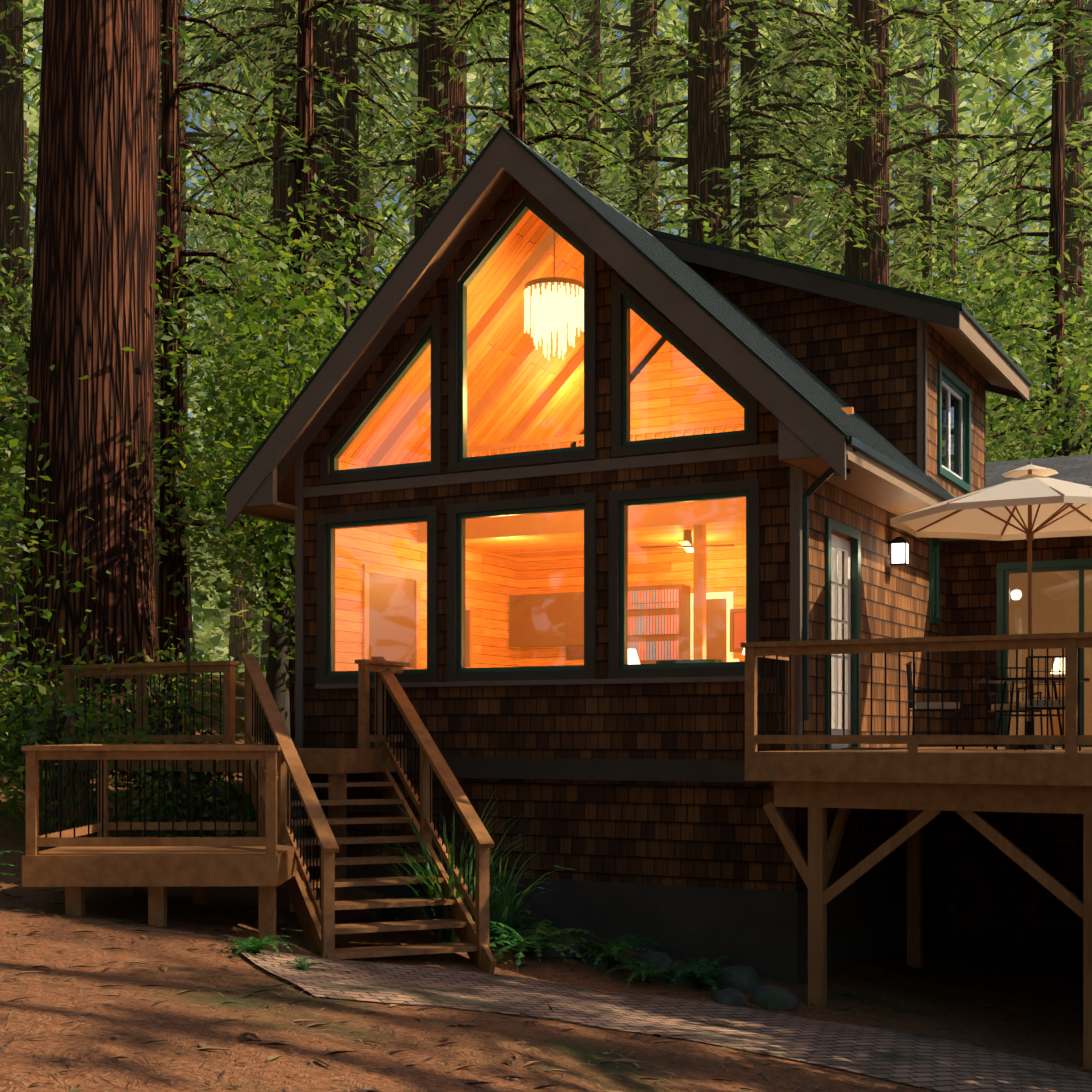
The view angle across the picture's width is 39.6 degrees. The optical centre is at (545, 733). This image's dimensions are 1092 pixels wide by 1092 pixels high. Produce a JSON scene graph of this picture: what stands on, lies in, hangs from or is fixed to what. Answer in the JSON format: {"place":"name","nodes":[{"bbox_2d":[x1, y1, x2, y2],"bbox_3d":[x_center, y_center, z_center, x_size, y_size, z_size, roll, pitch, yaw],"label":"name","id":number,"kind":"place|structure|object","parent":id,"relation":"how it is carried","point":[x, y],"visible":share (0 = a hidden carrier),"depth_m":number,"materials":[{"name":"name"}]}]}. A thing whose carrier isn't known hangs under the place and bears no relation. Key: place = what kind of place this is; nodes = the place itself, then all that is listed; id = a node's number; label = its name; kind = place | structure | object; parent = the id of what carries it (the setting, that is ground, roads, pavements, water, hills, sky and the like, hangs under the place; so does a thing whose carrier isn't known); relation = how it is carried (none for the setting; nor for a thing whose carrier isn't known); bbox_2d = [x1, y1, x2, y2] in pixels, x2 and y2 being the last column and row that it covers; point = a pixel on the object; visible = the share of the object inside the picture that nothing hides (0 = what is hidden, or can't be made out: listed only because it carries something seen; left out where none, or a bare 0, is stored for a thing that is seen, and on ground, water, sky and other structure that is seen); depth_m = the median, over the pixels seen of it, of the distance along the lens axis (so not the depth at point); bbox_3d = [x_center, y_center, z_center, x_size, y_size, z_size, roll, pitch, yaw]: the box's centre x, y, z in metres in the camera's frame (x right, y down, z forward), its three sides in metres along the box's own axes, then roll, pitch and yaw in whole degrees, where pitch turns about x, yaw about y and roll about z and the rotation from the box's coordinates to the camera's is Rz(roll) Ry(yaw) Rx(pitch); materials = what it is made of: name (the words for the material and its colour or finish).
{"place":"outdoors","nodes":[
{"label":"outdoors","id":0,"kind":"place"},
{"bbox_2d":[277,169,513,486],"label":"house rake soffit","id":1,"kind":"structure","parent":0,"point":[423,285],"depth_m":17.32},
{"bbox_2d":[24,0,1052,656],"label":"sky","id":2,"kind":"structure","parent":0,"point":[1030,61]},
{"bbox_2d":[307,757,773,782],"bbox_3d":[1.870,0.381,20.625,6.350,0.230,9.075,0,0,28],"label":"trim board","id":3,"kind":"object","parent":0,"point":[685,770],"visible":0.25,"depth_m":16.21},
{"bbox_2d":[342,210,745,558],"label":"interior ceiling","id":4,"kind":"structure","parent":0,"point":[497,283],"depth_m":19.46,"materials":[{"name":"wood"}]},
{"bbox_2d":[524,231,583,297],"bbox_3d":[0.096,-5.634,17.589,0.700,1.000,0.689,0,0,28],"label":"frame","id":5,"kind":"object","parent":4,"relation":"hanging from","point":[544,281],"depth_m":17.37,"materials":[{"name":"gold metal"}]},
{"bbox_2d":[524,282,583,359],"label":"chandelier crystals","id":6,"kind":"object","parent":5,"relation":"hanging from","point":[555,311],"depth_m":17.48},
{"bbox_2d":[0,672,1091,1091],"bbox_3d":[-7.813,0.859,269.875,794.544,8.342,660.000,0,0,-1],"label":"ground","id":7,"kind":"structure","parent":0,"point":[980,966],"depth_m":11.11,"materials":[{"name":"soil"}]},
{"bbox_2d":[0,365,149,675],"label":"shrub","id":8,"kind":"object","parent":7,"relation":"on","point":[6,571],"visible":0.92,"depth_m":21.66,"materials":[{"name":"green plant"}]},
{"bbox_2d":[0,593,158,812],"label":"shrub trunk","id":9,"kind":"object","parent":7,"relation":"on","point":[27,725],"visible":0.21,"depth_m":18.56,"materials":[{"name":"green plant"}]},
{"bbox_2d":[0,0,170,782],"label":"tree trunk","id":10,"kind":"object","parent":7,"relation":"on","point":[93,297],"visible":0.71,"depth_m":23.12,"materials":[{"name":"brown plant"}]},
{"bbox_2d":[0,557,179,818],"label":"shrub trunk","id":11,"kind":"object","parent":7,"relation":"on","point":[51,688],"visible":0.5,"depth_m":18.25,"materials":[{"name":"green plant"}]},
{"bbox_2d":[0,0,202,672],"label":"tree","id":12,"kind":"object","parent":7,"relation":"on","point":[12,69],"visible":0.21,"depth_m":39.42,"materials":[{"name":"brown plant"}]},
{"bbox_2d":[0,609,213,850],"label":"shrub trunk","id":13,"kind":"object","parent":7,"relation":"on","point":[52,738],"visible":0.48,"depth_m":17.12,"materials":[{"name":"green plant"}]},
{"bbox_2d":[0,172,230,580],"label":"tree","id":14,"kind":"object","parent":7,"relation":"on","point":[16,410],"visible":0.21,"depth_m":26.66,"materials":[{"name":"green plant"}]},
{"bbox_2d":[24,0,273,676],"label":"tree","id":15,"kind":"object","parent":7,"relation":"on","point":[199,133],"visible":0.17,"depth_m":44.47,"materials":[{"name":"brown plant"}]},
{"bbox_2d":[0,0,333,734],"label":"tree","id":16,"kind":"object","parent":7,"relation":"on","point":[172,607],"visible":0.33,"depth_m":27.81,"materials":[{"name":"brown plant"}]},
{"bbox_2d":[22,837,314,942],"bbox_3d":[-3.567,2.128,14.809,2.280,2.077,2.480,0,0,-1],"label":"deck framing","id":17,"kind":"object","parent":7,"relation":"on","point":[76,875],"visible":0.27,"depth_m":13.58,"materials":[{"name":"brown wood"}]},
{"bbox_2d":[21,744,279,855],"bbox_3d":[-3.569,0.721,14.809,2.285,1.230,2.490,0,0,-1],"label":"deck railing","id":18,"kind":"object","parent":17,"relation":"on","point":[106,753],"visible":0.88,"depth_m":13.62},
{"bbox_2d":[40,760,257,837],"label":"railing balusters","id":19,"kind":"object","parent":18,"relation":"attached to","point":[187,791],"visible":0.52,"depth_m":13.87,"materials":[{"name":"black metal"}]},
{"bbox_2d":[38,837,308,854],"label":"deck boards","id":20,"kind":"object","parent":17,"relation":"on","point":[194,850],"visible":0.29,"depth_m":14.12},
{"bbox_2d":[48,605,292,803],"bbox_3d":[-5.182,-0.080,21.252,2.785,3.400,3.787,0,0,25],"label":"shrub trunk","id":21,"kind":"object","parent":7,"relation":"on","point":[163,685],"visible":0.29,"depth_m":21.05,"materials":[{"name":"green plant"}]},
{"bbox_2d":[48,619,296,836],"bbox_3d":[-4.394,0.320,18.280,3.135,3.400,2.443,0,0,-28],"label":"shrub trunk","id":22,"kind":"object","parent":7,"relation":"on","point":[154,731],"visible":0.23,"depth_m":18.16,"materials":[{"name":"green plant"}]},
{"bbox_2d":[76,629,302,886],"bbox_3d":[-3.923,0.547,16.960,2.303,3.400,2.565,0,0,-1],"label":"shrub trunk","id":23,"kind":"object","parent":7,"relation":"on","point":[195,805],"visible":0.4,"depth_m":16.82,"materials":[{"name":"green plant"}]},
{"bbox_2d":[186,175,267,676],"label":"tree","id":24,"kind":"object","parent":7,"relation":"on","point":[236,646],"visible":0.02,"depth_m":57.49,"materials":[{"name":"green plant"}]},
{"bbox_2d":[61,749,406,900],"bbox_3d":[-3.675,1.668,17.676,4.030,2.997,1.310,0,0,28],"label":"landing framing","id":25,"kind":"object","parent":7,"relation":"on","point":[337,766],"visible":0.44,"depth_m":16.39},
{"bbox_2d":[60,659,409,748],"bbox_3d":[-3.667,-0.199,17.692,4.060,1.230,1.375,0,0,28],"label":"deck railing","id":26,"kind":"object","parent":25,"relation":"on","point":[366,667],"visible":0.81,"depth_m":17.13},
{"bbox_2d":[76,672,395,734],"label":"railing balusters","id":27,"kind":"object","parent":26,"relation":"attached to","point":[101,700],"visible":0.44,"depth_m":17.35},
{"bbox_2d":[110,246,365,810],"bbox_3d":[-3.402,-2.823,23.370,5.378,9.097,6.238,0,0,29],"label":"tree","id":28,"kind":"object","parent":7,"relation":"on","point":[257,440],"visible":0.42,"depth_m":22.47,"materials":[{"name":"green plant"}]},
{"bbox_2d":[78,149,399,642],"bbox_3d":[-4.140,-4.647,27.048,7.986,12.164,9.771,0,0,-1],"label":"tree","id":29,"kind":"object","parent":7,"relation":"on","point":[341,264],"visible":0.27,"depth_m":26.23,"materials":[{"name":"green plant"}]},
{"bbox_2d":[187,1,295,667],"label":"tree","id":30,"kind":"object","parent":7,"relation":"on","point":[265,646],"visible":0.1,"depth_m":51.37,"materials":[{"name":"green plant"}]},
{"bbox_2d":[154,221,351,745],"bbox_3d":[-4.908,-3.961,26.747,5.326,10.309,6.656,0,0,-1],"label":"tree","id":31,"kind":"object","parent":7,"relation":"on","point":[278,677],"visible":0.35,"depth_m":26.35,"materials":[{"name":"green plant"}]},
{"bbox_2d":[185,0,364,562],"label":"tree","id":32,"kind":"object","parent":7,"relation":"on","point":[255,194],"visible":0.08,"depth_m":46.03,"materials":[{"name":"green plant"}]},
{"bbox_2d":[156,0,419,683],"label":"tree","id":33,"kind":"object","parent":7,"relation":"on","point":[282,199],"visible":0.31,"depth_m":39.50,"materials":[{"name":"green plant"}]},
{"bbox_2d":[154,0,423,742],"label":"tree","id":34,"kind":"object","parent":7,"relation":"on","point":[303,107],"visible":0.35,"depth_m":31.68,"materials":[{"name":"green plant"}]},
{"bbox_2d":[251,16,416,646],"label":"tree","id":35,"kind":"object","parent":7,"relation":"on","point":[366,250],"visible":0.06,"depth_m":53.83,"materials":[{"name":"green plant"}]},
{"bbox_2d":[159,0,552,364],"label":"tree","id":36,"kind":"object","parent":7,"relation":"on","point":[322,60],"visible":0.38,"depth_m":38.37,"materials":[{"name":"brown plant"}]},
{"bbox_2d":[244,760,495,973],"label":"stair stringers","id":37,"kind":"object","parent":7,"relation":"on","point":[303,909],"visible":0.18,"depth_m":14.74,"materials":[{"name":"brown wood"}]},
{"bbox_2d":[255,765,477,958],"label":"stair treads","id":38,"kind":"object","parent":37,"relation":"attached to","point":[399,950],"visible":0.62,"depth_m":14.70,"materials":[{"name":"brown wood"}]},
{"bbox_2d":[241,654,494,968],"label":"stair railings","id":39,"kind":"object","parent":37,"relation":"attached to","point":[290,760],"visible":0.81,"depth_m":15.04,"materials":[{"name":"brown wood"}]},
{"bbox_2d":[252,684,473,908],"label":"stair balusters","id":40,"kind":"object","parent":39,"relation":"attached to","point":[404,774],"visible":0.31,"depth_m":15.07,"materials":[{"name":"black metal"}]},
{"bbox_2d":[241,0,630,286],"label":"tree","id":41,"kind":"object","parent":7,"relation":"on","point":[438,20],"visible":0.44,"depth_m":37.45,"materials":[{"name":"green plant"}]},
{"bbox_2d":[347,793,572,942],"bbox_3d":[-0.942,1.310,15.008,2.427,1.520,2.137,0,0,-1],"label":"iris clump","id":42,"kind":"object","parent":7,"relation":"on","point":[444,934],"visible":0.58,"depth_m":14.99,"materials":[{"name":"green plant"}]},
{"bbox_2d":[392,0,625,222],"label":"foliage","id":43,"kind":"object","parent":7,"relation":"on","point":[450,170],"visible":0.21,"depth_m":34.49,"materials":[{"name":"green plant"}]},
{"bbox_2d":[451,844,574,943],"bbox_3d":[-0.501,1.574,15.467,1.572,1.104,1.587,0,0,-1],"label":"iris clump","id":44,"kind":"object","parent":7,"relation":"on","point":[501,906],"visible":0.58,"depth_m":15.33,"materials":[{"name":"green plant"}]},
{"bbox_2d":[383,0,658,271],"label":"tree","id":45,"kind":"object","parent":7,"relation":"on","point":[514,103],"visible":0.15,"depth_m":30.86,"materials":[{"name":"green plant"}]},
{"bbox_2d":[475,920,601,973],"bbox_3d":[-0.177,2.072,14.851,1.554,0.501,1.343,0,0,-39],"label":"fern","id":46,"kind":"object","parent":7,"relation":"on","point":[535,943],"depth_m":14.82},
{"bbox_2d":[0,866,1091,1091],"bbox_3d":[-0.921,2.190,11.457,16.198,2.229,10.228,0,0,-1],"label":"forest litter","id":47,"kind":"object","parent":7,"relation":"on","point":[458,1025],"visible":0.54,"depth_m":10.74,"materials":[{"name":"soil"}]},
{"bbox_2d":[23,0,1091,660],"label":"trees","id":48,"kind":"object","parent":7,"relation":"on","point":[1019,56],"visible":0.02,"depth_m":73.02,"materials":[{"name":"plant"}]},
{"bbox_2d":[23,0,1091,673],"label":"distant trunks","id":49,"kind":"object","parent":7,"relation":"on","point":[777,214],"depth_m":77.55,"materials":[{"name":"brown plant"}]},
{"bbox_2d":[23,264,1091,678],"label":"distant understorey foliage","id":50,"kind":"object","parent":7,"relation":"on","point":[211,620],"depth_m":52.30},
{"bbox_2d":[481,0,739,215],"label":"foliage","id":51,"kind":"object","parent":7,"relation":"on","point":[596,40],"visible":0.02,"depth_m":49.58,"materials":[{"name":"green plant"}]},
{"bbox_2d":[308,848,947,984],"bbox_3d":[1.887,2.776,20.658,6.200,2.380,9.000,0,0,28],"label":"house foundation","id":52,"kind":"object","parent":7,"relation":"on","point":[764,933],"visible":0.13,"depth_m":16.16,"materials":[{"name":"concrete"}]},
{"bbox_2d":[302,776,947,890],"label":"house walls","id":53,"kind":"structure","parent":52,"relation":"on","point":[714,834],"depth_m":16.30,"materials":[{"name":"wood"}]},
{"bbox_2d":[226,130,847,528],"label":"house rake boards","id":54,"kind":"object","parent":53,"relation":"attached to","point":[806,430],"visible":0.98,"depth_m":15.96,"materials":[{"name":"wood"}]},
{"bbox_2d":[335,341,745,670],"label":"interior walls","id":55,"kind":"structure","parent":53,"relation":"in","point":[718,553],"depth_m":21.45,"materials":[{"name":"wood"}]},
{"bbox_2d":[363,564,472,668],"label":"interior wall frames","id":56,"kind":"structure","parent":55,"relation":"attached to","point":[413,575],"depth_m":19.90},
{"bbox_2d":[509,592,583,647],"bbox_3d":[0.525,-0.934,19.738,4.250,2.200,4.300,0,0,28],"label":"television","id":57,"kind":"object","parent":55,"relation":"attached to","point":[578,604],"depth_m":22.00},
{"bbox_2d":[367,229,853,659],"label":"wooden beams","id":58,"kind":"structure","parent":55,"relation":"attached to","point":[656,515],"depth_m":18.87,"materials":[{"name":"wood"}]},
{"bbox_2d":[802,448,856,719],"bbox_3d":[2.790,-1.468,14.942,0.070,2.670,0.666,0,0,-40],"label":"downspout","id":59,"kind":"object","parent":53,"relation":"attached to","point":[819,481],"visible":0.88,"depth_m":15.14,"materials":[{"name":"grey metal"}]},
{"bbox_2d":[688,262,985,487],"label":"dormer cheeks","id":60,"kind":"object","parent":53,"relation":"on","point":[861,360],"visible":0.43,"depth_m":18.98,"materials":[{"name":"wood"}]},
{"bbox_2d":[652,234,1029,401],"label":"dormer rake boards","id":61,"kind":"object","parent":60,"relation":"attached to","point":[901,304],"visible":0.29,"depth_m":18.76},
{"bbox_2d":[917,319,926,474],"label":"corner trim","id":62,"kind":"structure","parent":60,"relation":"attached to","point":[922,395],"depth_m":18.52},
{"bbox_2d":[825,517,939,749],"bbox_3d":[4.081,-1.169,18.249,0.150,2.870,4.990,0,0,28],"label":"door frame","id":63,"kind":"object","parent":53,"relation":"attached to","point":[844,530],"depth_m":16.99,"materials":[{"name":"teal"}]},
{"bbox_2d":[471,0,797,231],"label":"tree","id":64,"kind":"object","parent":7,"relation":"on","point":[650,120],"visible":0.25,"depth_m":44.78,"materials":[{"name":"green plant"}]},
{"bbox_2d":[544,0,907,265],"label":"tree","id":65,"kind":"object","parent":7,"relation":"on","point":[708,53],"visible":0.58,"depth_m":39.63,"materials":[{"name":"green plant"}]},
{"bbox_2d":[601,0,915,274],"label":"tree","id":66,"kind":"object","parent":7,"relation":"on","point":[750,191],"visible":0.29,"depth_m":40.51,"materials":[{"name":"green plant"}]},
{"bbox_2d":[774,0,921,278],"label":"tree","id":67,"kind":"object","parent":7,"relation":"on","point":[908,58],"visible":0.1,"depth_m":52.66,"materials":[{"name":"green plant"}]},
{"bbox_2d":[709,0,1091,455],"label":"tree","id":68,"kind":"object","parent":7,"relation":"on","point":[865,179],"visible":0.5,"depth_m":39.79,"materials":[{"name":"green plant"}]},
{"bbox_2d":[763,801,1091,1069],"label":"deck support posts","id":69,"kind":"object","parent":7,"relation":"on","point":[815,870],"visible":0.65,"depth_m":14.11,"materials":[{"name":"brown wood"}]},
{"bbox_2d":[842,126,1036,461],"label":"tree","id":70,"kind":"object","parent":7,"relation":"on","point":[928,173],"visible":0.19,"depth_m":43.91,"materials":[{"name":"green plant"}]},
{"bbox_2d":[818,0,1091,414],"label":"tree","id":71,"kind":"object","parent":7,"relation":"on","point":[944,107],"visible":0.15,"depth_m":49.85,"materials":[{"name":"brown plant"}]},
{"bbox_2d":[863,220,1091,460],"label":"tree","id":72,"kind":"object","parent":7,"relation":"on","point":[997,399],"visible":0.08,"depth_m":35.53,"materials":[{"name":"green plant"}]},
{"bbox_2d":[886,195,1091,461],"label":"tree","id":73,"kind":"object","parent":7,"relation":"on","point":[986,286],"visible":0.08,"depth_m":32.41,"materials":[{"name":"green plant"}]},
{"bbox_2d":[909,0,1091,461],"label":"tree","id":74,"kind":"object","parent":7,"relation":"on","point":[1075,122],"visible":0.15,"depth_m":47.03,"materials":[{"name":"green plant"}]},
{"bbox_2d":[929,211,1091,462],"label":"tree","id":75,"kind":"object","parent":7,"relation":"on","point":[1080,299],"visible":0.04,"depth_m":34.00,"materials":[{"name":"green plant"}]},
{"bbox_2d":[941,0,1091,460],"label":"tree","id":76,"kind":"object","parent":7,"relation":"on","point":[1056,148],"visible":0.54,"depth_m":34.78,"materials":[{"name":"green plant"}]},
{"bbox_2d":[986,320,1091,461],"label":"tree","id":77,"kind":"object","parent":7,"relation":"on","point":[1064,412],"visible":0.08,"depth_m":29.59,"materials":[{"name":"green plant"}]},
{"bbox_3d":[8.845,2.401,14.946,0.080,3.930,7.600,0,0,28],"label":"deck","id":78,"kind":"object","parent":7,"relation":"on","visible":0},
{"bbox_2d":[745,752,1091,813],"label":"deck framing","id":79,"kind":"object","parent":78,"relation":"attached to","point":[1020,782],"visible":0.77,"depth_m":13.49,"materials":[{"name":"brown wood"}]},
{"bbox_2d":[760,648,1079,734],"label":"railing balusters","id":80,"kind":"object","parent":78,"relation":"on","point":[764,696],"visible":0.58,"depth_m":13.61,"materials":[{"name":"black metal"}]},
{"bbox_2d":[891,461,1091,720],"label":"umbrella pole ribs","id":81,"kind":"object","parent":78,"relation":"on","point":[1028,532],"visible":0.58,"depth_m":16.09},
{"bbox_2d":[890,465,1091,540],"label":"umbrella canopy","id":82,"kind":"object","parent":81,"relation":"on","point":[1022,490],"visible":0.96,"depth_m":16.72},
{"bbox_2d":[996,558,1091,745],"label":"sliding door frame","id":83,"kind":"object","parent":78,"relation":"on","point":[1004,571],"visible":0.67,"depth_m":20.57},
{"bbox_2d":[303,178,792,759],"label":"house wall","id":84,"kind":"structure","parent":0,"point":[697,720],"depth_m":16.41,"materials":[{"name":"wood"}]},
{"bbox_2d":[317,186,759,683],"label":"window frames","id":85,"kind":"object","parent":84,"relation":"in","point":[474,270],"visible":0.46,"depth_m":16.81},
{"bbox_2d":[333,210,745,670],"bbox_3d":[-0.226,-3.278,16.764,5.240,5.129,0.001,0,0,28],"label":"window glass","id":86,"kind":"object","parent":85,"relation":"in","point":[526,318],"visible":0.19,"depth_m":16.72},
{"bbox_2d":[295,443,802,749],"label":"house trim bands","id":87,"kind":"object","parent":84,"relation":"attached to","point":[752,451],"visible":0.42,"depth_m":16.42,"materials":[{"name":"wood"}]},
{"bbox_2d":[369,573,726,669],"bbox_3d":[0.716,-0.959,21.168,6.546,2.250,3.062,0,0,-10],"label":"furniture","id":88,"kind":"object","parent":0,"point":[408,603],"depth_m":20.00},
{"bbox_2d":[628,589,678,659],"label":"books","id":89,"kind":"object","parent":88,"relation":"in","point":[649,622],"depth_m":21.24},
{"bbox_2d":[243,457,928,520],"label":"roof soffit","id":90,"kind":"structure","parent":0,"point":[866,486],"depth_m":16.80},
{"bbox_2d":[277,138,955,504],"bbox_3d":[1.834,-4.601,20.556,7.440,3.755,9.830,0,0,28],"label":"roof","id":91,"kind":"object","parent":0,"point":[778,358],"visible":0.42,"depth_m":17.28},
{"bbox_2d":[223,125,954,500],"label":"roof edge trim","id":92,"kind":"structure","parent":91,"relation":"attached to","point":[891,465],"depth_m":16.06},
{"bbox_2d":[241,446,993,540],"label":"roof fascia","id":93,"kind":"structure","parent":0,"point":[876,469],"depth_m":16.14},
{"bbox_2d":[233,947,1091,1091],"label":"paver path","id":94,"kind":"structure","parent":0,"point":[950,1066],"depth_m":12.37,"materials":[{"name":"brick"}]},
{"bbox_2d":[644,227,1031,385],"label":"dormer roof","id":95,"kind":"structure","parent":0,"point":[987,336],"depth_m":18.86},
{"bbox_2d":[803,470,947,749],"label":"house wall","id":96,"kind":"structure","parent":0,"point":[894,602],"depth_m":17.98,"materials":[{"name":"wood"}]},
{"bbox_2d":[831,534,850,748],"bbox_3d":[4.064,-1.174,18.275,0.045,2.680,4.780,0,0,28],"label":"side door","id":97,"kind":"structure","parent":96,"relation":"in","point":[841,592],"depth_m":16.72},
{"bbox_2d":[741,632,1091,753],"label":"deck railing","id":98,"kind":"object","parent":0,"point":[1071,739],"visible":0.92,"depth_m":13.47,"materials":[{"name":"wood"}]},
{"bbox_2d":[914,319,985,496],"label":"shingle wall","id":99,"kind":"structure","parent":0,"point":[941,349],"depth_m":19.95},
{"bbox_2d":[937,361,970,492],"bbox_3d":[5.363,-3.999,19.953,0.065,1.410,1.780,0,0,28],"label":"window frame","id":100,"kind":"object","parent":99,"relation":"attached to","point":[952,378],"visible":0.75,"depth_m":19.90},
{"bbox_2d":[957,311,1028,400],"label":"dormer eave fascia","id":101,"kind":"structure","parent":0,"point":[980,343],"depth_m":19.59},
{"bbox_2d":[948,536,1091,955],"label":"wall","id":102,"kind":"structure","parent":0,"point":[995,893],"depth_m":20.68,"materials":[{"name":"wood"}]},
{"bbox_2d":[986,454,1091,487],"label":"annex roof","id":103,"kind":"structure","parent":102,"relation":"on","point":[1077,469],"depth_m":22.63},
{"bbox_2d":[1009,570,1091,734],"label":"annex interior","id":104,"kind":"object","parent":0,"point":[1038,627],"depth_m":22.77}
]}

